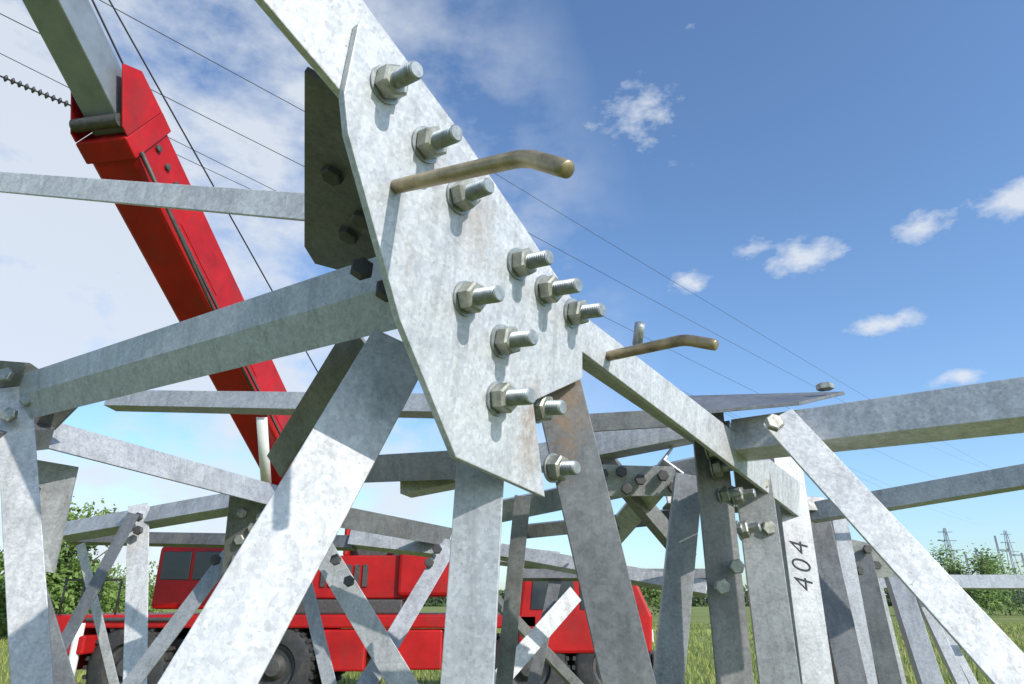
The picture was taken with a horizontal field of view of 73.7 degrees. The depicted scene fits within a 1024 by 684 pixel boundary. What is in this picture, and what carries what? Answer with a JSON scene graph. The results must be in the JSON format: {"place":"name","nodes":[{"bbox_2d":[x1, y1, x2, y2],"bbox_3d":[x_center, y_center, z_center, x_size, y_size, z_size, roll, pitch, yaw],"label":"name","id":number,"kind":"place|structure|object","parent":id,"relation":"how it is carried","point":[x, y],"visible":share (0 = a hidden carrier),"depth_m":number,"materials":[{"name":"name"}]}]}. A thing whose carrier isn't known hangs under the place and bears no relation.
{"place":"outdoors","nodes":[
{"label":"outdoors","id":0,"kind":"place"},
{"bbox_2d":[68,623,85,676],"bbox_3d":[-6.750,4.984,10.460,0.140,1.250,0.136,0,-21,0],"label":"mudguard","id":1,"kind":"object","parent":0,"point":[73,656],"visible":0.45,"depth_m":10.50,"materials":[{"name":"white metal"}]},
{"bbox_2d":[67,634,97,654],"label":"outrigger beam","id":2,"kind":"structure","parent":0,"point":[86,644],"depth_m":10.59,"materials":[{"name":"red metal"}]},
{"bbox_2d":[88,634,573,658],"bbox_3d":[-2.600,5.363,12.082,9.600,0.300,2.000,0,-21,0],"label":"chassis frame","id":3,"kind":"object","parent":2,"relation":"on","point":[178,641],"depth_m":11.19,"materials":[{"name":"metal"}]},
{"bbox_2d":[324,629,370,670],"bbox_3d":[-2.650,4.938,10.970,0.700,0.600,0.580,0,-21,0],"label":"side locker","id":4,"kind":"object","parent":3,"relation":"attached to","point":[348,651],"visible":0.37,"depth_m":10.71,"materials":[{"name":"red metal"}]},
{"bbox_2d":[386,629,443,669],"bbox_3d":[-1.650,4.933,10.983,1.100,0.580,0.560,0,-21,0],"label":"side locker","id":5,"kind":"object","parent":3,"relation":"attached to","point":[420,649],"visible":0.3,"depth_m":10.73,"materials":[{"name":"red metal"}]},
{"bbox_2d":[519,581,651,653],"bbox_3d":[1.175,4.749,12.155,2.150,1.299,2.600,0,-21,0],"label":"driver cab","id":6,"kind":"object","parent":3,"relation":"on","point":[570,634],"visible":0.2,"depth_m":10.86,"materials":[{"name":"red paint"}]},
{"bbox_2d":[531,581,573,608],"bbox_3d":[0.650,4.040,11.029,0.700,0.520,0.020,0,-21,0],"label":"cab side window","id":7,"kind":"structure","parent":6,"relation":"attached to","point":[539,590],"depth_m":11.02,"materials":[{"name":"grey glass"}]},
{"bbox_2d":[580,592,637,608],"bbox_3d":[1.565,4.040,11.029,0.930,0.520,0.020,0,-21,0],"label":"cab side window","id":8,"kind":"structure","parent":6,"relation":"attached to","point":[581,604],"depth_m":10.96,"materials":[{"name":"grey glass"}]},
{"bbox_2d":[651,650,654,666],"bbox_3d":[2.300,5.496,11.870,0.200,0.300,2.600,0,-21,0],"label":"front bumper","id":9,"kind":"object","parent":3,"relation":"attached to","point":[652,653],"visible":0.1,"depth_m":10.71,"materials":[{"name":"metal"}]},
{"bbox_2d":[56,613,534,627],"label":"deck","id":10,"kind":"structure","parent":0,"point":[429,620],"depth_m":10.88,"materials":[{"name":"red paint"}]},
{"bbox_2d":[58,580,67,614],"bbox_3d":[-7.300,4.148,11.101,0.036,0.530,0.031,0,-21,0],"label":"handrail post","id":11,"kind":"object","parent":10,"relation":"on","point":[63,595],"visible":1,"depth_m":11.09,"materials":[{"name":"black metal"}]},
{"bbox_2d":[80,582,84,598],"bbox_3d":[-7.000,4.148,11.101,0.036,0.530,0.031,0,-21,0],"label":"handrail post","id":12,"kind":"object","parent":10,"relation":"on","point":[83,587],"visible":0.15,"depth_m":11.13,"materials":[{"name":"black metal"}]},
{"bbox_2d":[59,626,110,669],"bbox_3d":[-7.200,5.286,11.951,0.600,0.650,2.700,0,-21,0],"label":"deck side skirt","id":13,"kind":"object","parent":10,"relation":"attached to","point":[82,661],"visible":0.02,"depth_m":11.02,"materials":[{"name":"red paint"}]},
{"bbox_2d":[66,579,121,580],"bbox_3d":[-6.850,3.900,11.195,0.900,0.031,0.036,0,-21,0],"label":"handrail","id":14,"kind":"object","parent":10,"relation":"on","point":[83,579],"visible":0.7,"depth_m":11.18,"materials":[{"name":"metal"}]},
{"bbox_2d":[99,583,103,601],"bbox_3d":[-6.700,4.148,11.101,0.036,0.530,0.031,0,-21,0],"label":"handrail post","id":15,"kind":"object","parent":10,"relation":"on","point":[101,589],"visible":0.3,"depth_m":11.12,"materials":[{"name":"black metal"}]},
{"bbox_2d":[114,580,122,614],"bbox_3d":[-6.400,4.148,11.101,0.036,0.530,0.031,0,-21,0],"label":"handrail post","id":16,"kind":"object","parent":10,"relation":"on","point":[118,596],"visible":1,"depth_m":11.09,"materials":[{"name":"black metal"}]},
{"bbox_2d":[85,617,171,621],"bbox_3d":[-6.050,4.532,11.168,1.500,0.060,0.700,0,-21,0],"label":"mudguard","id":17,"kind":"object","parent":10,"relation":"attached to","point":[122,619],"visible":0.43,"depth_m":10.85,"materials":[{"name":"metal"}]},
{"bbox_2d":[152,547,223,608],"bbox_3d":[-5.300,4.068,11.774,1.200,1.000,1.100,0,-21,0],"label":"operator cab","id":18,"kind":"object","parent":10,"relation":"on","point":[170,594],"visible":0.33,"depth_m":11.20,"materials":[{"name":"red metal"}]},
{"bbox_2d":[160,551,192,579],"bbox_3d":[-5.565,3.707,11.320,0.470,0.450,0.025,0,-21,0],"label":"operator window","id":19,"kind":"structure","parent":18,"relation":"in","point":[176,565],"depth_m":11.31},
{"bbox_2d":[192,551,220,579],"bbox_3d":[-5.060,3.707,11.320,0.420,0.450,0.025,0,-21,0],"label":"operator window","id":20,"kind":"structure","parent":18,"relation":"in","point":[202,564],"depth_m":11.32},
{"bbox_2d":[295,599,405,613],"bbox_3d":[-3.100,4.716,12.168,2.600,0.230,2.100,0,-21,0],"label":"turntable","id":21,"kind":"object","parent":10,"relation":"on","point":[378,606],"visible":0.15,"depth_m":11.19,"materials":[{"name":"metal"}]},
{"bbox_2d":[312,555,429,598],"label":"winch house","id":22,"kind":"structure","parent":21,"relation":"on","point":[383,573],"depth_m":11.45,"materials":[{"name":"red paint"}]},
{"bbox_2d":[320,574,325,586],"bbox_3d":[-3.160,3.916,11.446,0.080,0.350,0.040,0,-21,0],"label":"house louvre","id":23,"kind":"object","parent":22,"relation":"attached to","point":[322,581],"visible":0.43,"depth_m":11.39,"materials":[{"name":"metal"}]},
{"bbox_2d":[343,529,358,554],"bbox_3d":[-2.860,3.551,12.453,0.080,0.750,1.400,0,-21,0],"label":"boom bracket","id":24,"kind":"object","parent":22,"relation":"on","point":[347,531],"visible":0.24,"depth_m":11.82,"materials":[{"name":"red metal"}]},
{"bbox_2d":[354,565,359,584],"bbox_3d":[-2.600,3.916,11.446,0.080,0.350,0.040,0,-21,0],"label":"house louvre","id":25,"kind":"object","parent":22,"relation":"attached to","point":[357,573],"visible":0.64,"depth_m":11.44,"materials":[{"name":"metal"}]},
{"bbox_2d":[362,565,368,586],"bbox_3d":[-2.460,3.916,11.446,0.080,0.350,0.040,0,-21,0],"label":"house louvre","id":26,"kind":"object","parent":22,"relation":"attached to","point":[365,576],"visible":1,"depth_m":11.43,"materials":[{"name":"metal"}]},
{"bbox_2d":[357,549,399,554],"bbox_3d":[-2.400,3.678,12.436,0.660,0.660,1.260,0,-21,0],"label":"winch drum","id":27,"kind":"object","parent":22,"relation":"on","point":[363,552],"visible":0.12,"depth_m":11.78,"materials":[{"name":"metal"}]},
{"bbox_2d":[398,554,448,596],"bbox_3d":[-1.350,4.224,12.463,1.100,0.800,2.300,0,-21,0],"label":"counterweight","id":28,"kind":"object","parent":22,"relation":"attached to","point":[411,569],"visible":0.24,"depth_m":11.36,"materials":[{"name":"red paint"}]},
{"bbox_2d":[0,603,1023,683],"bbox_3d":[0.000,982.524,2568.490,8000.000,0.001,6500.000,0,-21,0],"label":"ground","id":29,"kind":"structure","parent":0,"point":[699,614],"depth_m":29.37,"materials":[{"name":"green plant"}]},
{"bbox_2d":[0,550,90,637],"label":"bush","id":30,"kind":"object","parent":29,"relation":"on","point":[3,623],"visible":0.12,"depth_m":31.95,"materials":[{"name":"green plant"}]},
{"bbox_2d":[0,496,125,613],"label":"tree","id":31,"kind":"object","parent":29,"relation":"on","point":[68,566],"visible":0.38,"depth_m":29.59,"materials":[{"name":"green plant"}]},
{"bbox_2d":[77,561,172,612],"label":"bush","id":32,"kind":"object","parent":29,"relation":"on","point":[121,609],"visible":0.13,"depth_m":41.07,"materials":[{"name":"green plant"}]},
{"bbox_2d":[86,628,172,683],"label":"tyre","id":33,"kind":"object","parent":29,"relation":"on","point":[95,672],"visible":0.41,"depth_m":10.71,"materials":[{"name":"black rubber"}]},
{"bbox_2d":[106,646,123,682],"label":"rim","id":34,"kind":"object","parent":33,"relation":"attached to","point":[119,667],"visible":0.21,"depth_m":10.66,"materials":[{"name":"metal"}]},
{"bbox_2d":[150,628,162,631],"bbox_3d":[-5.732,4.633,11.012,0.077,0.073,0.300,0,-21,0],"label":"tread lug","id":35,"kind":"object","parent":33,"relation":"attached to","point":[155,629],"visible":0.71,"depth_m":10.94,"materials":[{"name":"black rubber"}]},
{"bbox_2d":[165,655,173,660],"bbox_3d":[-5.429,5.024,10.863,0.061,0.069,0.300,0,-21,0],"label":"tread lug","id":36,"kind":"object","parent":33,"relation":"attached to","point":[169,657],"visible":0.71,"depth_m":10.76,"materials":[{"name":"black rubber"}]},
{"bbox_2d":[166,646,175,651],"bbox_3d":[-5.470,4.906,10.908,0.070,0.075,0.300,0,-21,0],"label":"tread lug","id":37,"kind":"object","parent":33,"relation":"attached to","point":[171,648],"visible":0.71,"depth_m":10.93,"materials":[{"name":"black rubber"}]},
{"bbox_2d":[179,628,190,633],"bbox_3d":[-6.050,5.939,12.889,1.260,1.260,0.320,0,-21,0],"label":"tyre","id":38,"kind":"object","parent":29,"relation":"on","point":[185,630],"depth_m":12.90,"materials":[{"name":"black rubber"}]},
{"bbox_2d":[259,628,316,683],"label":"tyre","id":39,"kind":"object","parent":29,"relation":"on","point":[293,641],"visible":0.34,"depth_m":10.74,"materials":[{"name":"black rubber"}]},
{"bbox_2d":[258,645,294,683],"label":"rim","id":40,"kind":"object","parent":39,"relation":"attached to","point":[275,669],"visible":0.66,"depth_m":10.67,"materials":[{"name":"metal"}]},
{"bbox_2d":[301,632,309,636],"bbox_3d":[-3.325,4.706,10.984,0.078,0.077,0.300,0,-21,0],"label":"tread lug","id":41,"kind":"object","parent":39,"relation":"attached to","point":[303,634],"visible":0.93,"depth_m":10.89,"materials":[{"name":"black rubber"}]},
{"bbox_2d":[309,673,317,678],"bbox_3d":[-3.129,5.270,10.768,0.061,0.069,0.300,0,-21,0],"label":"tread lug","id":42,"kind":"object","parent":39,"relation":"attached to","point":[313,676],"visible":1,"depth_m":10.70,"materials":[{"name":"black rubber"}]},
{"bbox_2d":[311,664,317,669],"bbox_3d":[-3.115,5.147,10.816,0.050,0.060,0.300,0,-21,0],"label":"tread lug","id":43,"kind":"object","parent":39,"relation":"attached to","point":[313,667],"visible":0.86,"depth_m":10.69,"materials":[{"name":"black rubber"}]},
{"bbox_2d":[303,628,340,683],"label":"tyre","id":44,"kind":"object","parent":29,"relation":"on","point":[317,680],"visible":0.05,"depth_m":12.65,"materials":[{"name":"black rubber"}]},
{"bbox_2d":[0,0,799,683],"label":"steel lattice tower","id":45,"kind":"structure","parent":29,"relation":"on","point":[418,238],"depth_m":1.06,"materials":[{"name":"metal"}]},
{"bbox_2d":[495,633,567,683],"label":"tyre","id":46,"kind":"object","parent":29,"relation":"on","point":[553,677],"visible":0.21,"depth_m":10.68,"materials":[{"name":"black rubber"}]},
{"bbox_2d":[513,657,548,683],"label":"rim","id":47,"kind":"object","parent":46,"relation":"attached to","point":[523,673],"visible":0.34,"depth_m":10.65,"materials":[{"name":"metal"}]},
{"bbox_2d":[104,584,1023,606],"bbox_3d":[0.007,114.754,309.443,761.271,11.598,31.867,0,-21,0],"label":"distant tree line","id":48,"kind":"object","parent":29,"relation":"on","point":[441,601],"visible":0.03,"depth_m":300.18,"materials":[{"name":"green plant"}]},
{"bbox_2d":[567,659,572,671],"bbox_3d":[1.600,5.939,12.889,1.260,1.260,0.320,0,-21,0],"label":"tyre","id":49,"kind":"object","parent":29,"relation":"on","point":[570,661],"visible":0.01,"depth_m":12.71,"materials":[{"name":"black rubber"}]},
{"bbox_2d":[573,653,652,683],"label":"tyre","id":50,"kind":"object","parent":29,"relation":"on","point":[583,670],"visible":0.24,"depth_m":10.68,"materials":[{"name":"black rubber"}]},
{"bbox_2d":[593,657,600,683],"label":"rim","id":51,"kind":"object","parent":50,"relation":"attached to","point":[595,673],"visible":0.07,"depth_m":10.71,"materials":[{"name":"metal"}]},
{"bbox_2d":[639,568,660,614],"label":"tree","id":52,"kind":"object","parent":29,"relation":"on","point":[650,591],"visible":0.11,"depth_m":87.94,"materials":[{"name":"green plant"}]},
{"bbox_2d":[662,377,1023,683],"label":"steel lattice tower","id":53,"kind":"structure","parent":29,"relation":"on","point":[819,580],"depth_m":1.56,"materials":[{"name":"metal"}]},
{"bbox_2d":[937,528,956,565],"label":"transmission pylon","id":54,"kind":"object","parent":29,"relation":"on","point":[945,536],"visible":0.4,"depth_m":188.76,"materials":[{"name":"grey metal"}]},
{"bbox_2d":[0,0,982,524],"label":"power line","id":55,"kind":"object","parent":54,"relation":"attached to","point":[26,86],"visible":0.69,"depth_m":16.79,"materials":[{"name":"metal"}]},
{"bbox_2d":[930,539,1022,616],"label":"tree","id":56,"kind":"object","parent":29,"relation":"on","point":[986,565],"visible":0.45,"depth_m":83.82,"materials":[{"name":"green plant"}]},
{"bbox_2d":[964,536,1023,608],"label":"electrical substation","id":57,"kind":"object","parent":29,"relation":"on","point":[1009,550],"visible":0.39,"depth_m":179.59,"materials":[{"name":"grey metal"}]},
{"bbox_2d":[966,553,1023,615],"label":"tree","id":58,"kind":"object","parent":29,"relation":"on","point":[1008,605],"visible":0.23,"depth_m":92.94,"materials":[{"name":"green plant"}]},
{"bbox_2d":[1000,530,1023,601],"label":"transmission pylon","id":59,"kind":"object","parent":29,"relation":"on","point":[1006,535],"visible":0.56,"depth_m":244.32,"materials":[{"name":"grey metal"}]},
{"bbox_2d":[0,0,1023,602],"label":"sky","id":60,"kind":"structure","parent":0,"point":[841,180],"materials":[{"name":"blue"}]},
{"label":"lift cylinder","id":61,"kind":"object","parent":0,"visible":0},
{"bbox_2d":[256,417,271,483],"bbox_3d":[-3.579,1.717,9.877,0.150,1.086,1.301,3,-21,-9],"label":"lift rod","id":62,"kind":"object","parent":61,"relation":"attached to","point":[263,446],"visible":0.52,"depth_m":9.70,"materials":[{"name":"white paint"}]},
{"bbox_2d":[89,134,291,485],"bbox_3d":[-3.722,0.436,9.500,0.540,4.251,6.330,-4,-21,9],"label":"boom base section","id":63,"kind":"object","parent":62,"relation":"on","point":[155,236],"visible":0.29,"depth_m":8.09,"materials":[{"name":"red metal"}]},
{"bbox_2d":[22,0,123,135],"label":"boom inner section","id":64,"kind":"object","parent":63,"relation":"in","point":[72,34],"visible":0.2,"depth_m":6.82,"materials":[{"name":"metal"}]},
{"bbox_2d":[70,93,91,141],"bbox_3d":[-4.568,-2.465,7.364,0.020,0.829,0.644,-4,-21,9],"label":"boom head plate","id":65,"kind":"object","parent":63,"relation":"attached to","point":[75,112],"visible":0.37,"depth_m":7.17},
{"bbox_2d":[69,113,121,132],"bbox_3d":[-4.299,-2.269,7.075,0.540,0.136,0.140,-4,-21,9],"label":"boom guide roller","id":66,"kind":"object","parent":63,"relation":"attached to","point":[95,123],"visible":1,"depth_m":7.02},
{"bbox_2d":[91,0,122,62],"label":"hoist cable","id":67,"kind":"object","parent":63,"relation":"attached to","point":[106,29],"depth_m":7.29,"materials":[{"name":"metal"}]},
{"bbox_2d":[76,112,170,163],"bbox_3d":[-4.231,-2.240,7.472,0.600,0.774,0.596,-4,-21,9],"label":"boom collar","id":68,"kind":"object","parent":63,"relation":"attached to","point":[132,145],"visible":0.83,"depth_m":7.20,"materials":[{"name":"red metal"}]},
{"bbox_2d":[122,63,161,135],"bbox_3d":[-3.978,-2.503,7.265,0.020,0.829,0.644,-4,-21,9],"label":"boom head plate","id":69,"kind":"object","parent":63,"relation":"attached to","point":[140,107],"visible":1,"depth_m":7.22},
{"bbox_2d":[155,145,161,151],"bbox_3d":[-3.917,-2.146,7.571,0.047,0.080,0.084,0,-21,0],"label":"boom pad bolt","id":70,"kind":"object","parent":63,"relation":"attached to","point":[158,148],"visible":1,"depth_m":7.55,"materials":[{"name":"grey metal"}]},
{"bbox_2d":[164,163,170,170],"bbox_3d":[-3.884,-1.973,7.703,0.047,0.080,0.084,0,-21,0],"label":"boom pad bolt","id":71,"kind":"object","parent":63,"relation":"attached to","point":[167,166],"visible":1,"depth_m":7.68,"materials":[{"name":"grey metal"}]},
{"bbox_2d":[140,151,266,416],"bbox_3d":[-3.645,-0.494,8.337,0.087,2.079,3.225,-3,-21,9],"label":"boom hose","id":72,"kind":"object","parent":63,"relation":"attached to","point":[169,213],"visible":0.73,"depth_m":7.85,"materials":[{"name":"black rubber"}]},
{"bbox_2d":[181,211,227,294],"bbox_3d":[-3.739,-1.077,8.321,0.012,0.810,1.027,-4,-21,9],"label":"boom weld panel","id":73,"kind":"object","parent":63,"relation":"attached to","point":[192,227],"visible":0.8,"depth_m":8.30,"materials":[{"name":"red metal"}]},
{"bbox_2d":[140,155,280,434],"bbox_3d":[-3.472,0.578,9.250,0.020,3.482,5.650,-4,-21,9],"label":"boom side rib","id":74,"kind":"object","parent":63,"relation":"attached to","point":[217,307],"visible":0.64,"depth_m":8.32,"materials":[{"name":"red metal"}]},
{"bbox_2d":[108,0,317,372],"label":"hoist cable","id":75,"kind":"object","parent":63,"relation":"attached to","point":[191,146],"visible":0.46,"depth_m":8.14,"materials":[{"name":"metal"}]},
{"bbox_2d":[237,302,264,376],"bbox_3d":[-3.538,-0.024,9.119,0.012,0.810,1.027,-4,-21,9],"label":"boom weld panel","id":76,"kind":"object","parent":63,"relation":"attached to","point":[256,368],"visible":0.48,"depth_m":9.31,"materials":[{"name":"red metal"}]},
{"bbox_2d":[267,379,290,429],"bbox_3d":[-3.338,1.028,9.917,0.012,0.810,1.027,-4,-21,9],"label":"boom weld panel","id":77,"kind":"object","parent":63,"relation":"attached to","point":[281,419],"visible":0.29,"depth_m":9.82,"materials":[{"name":"red metal"}]}
]}

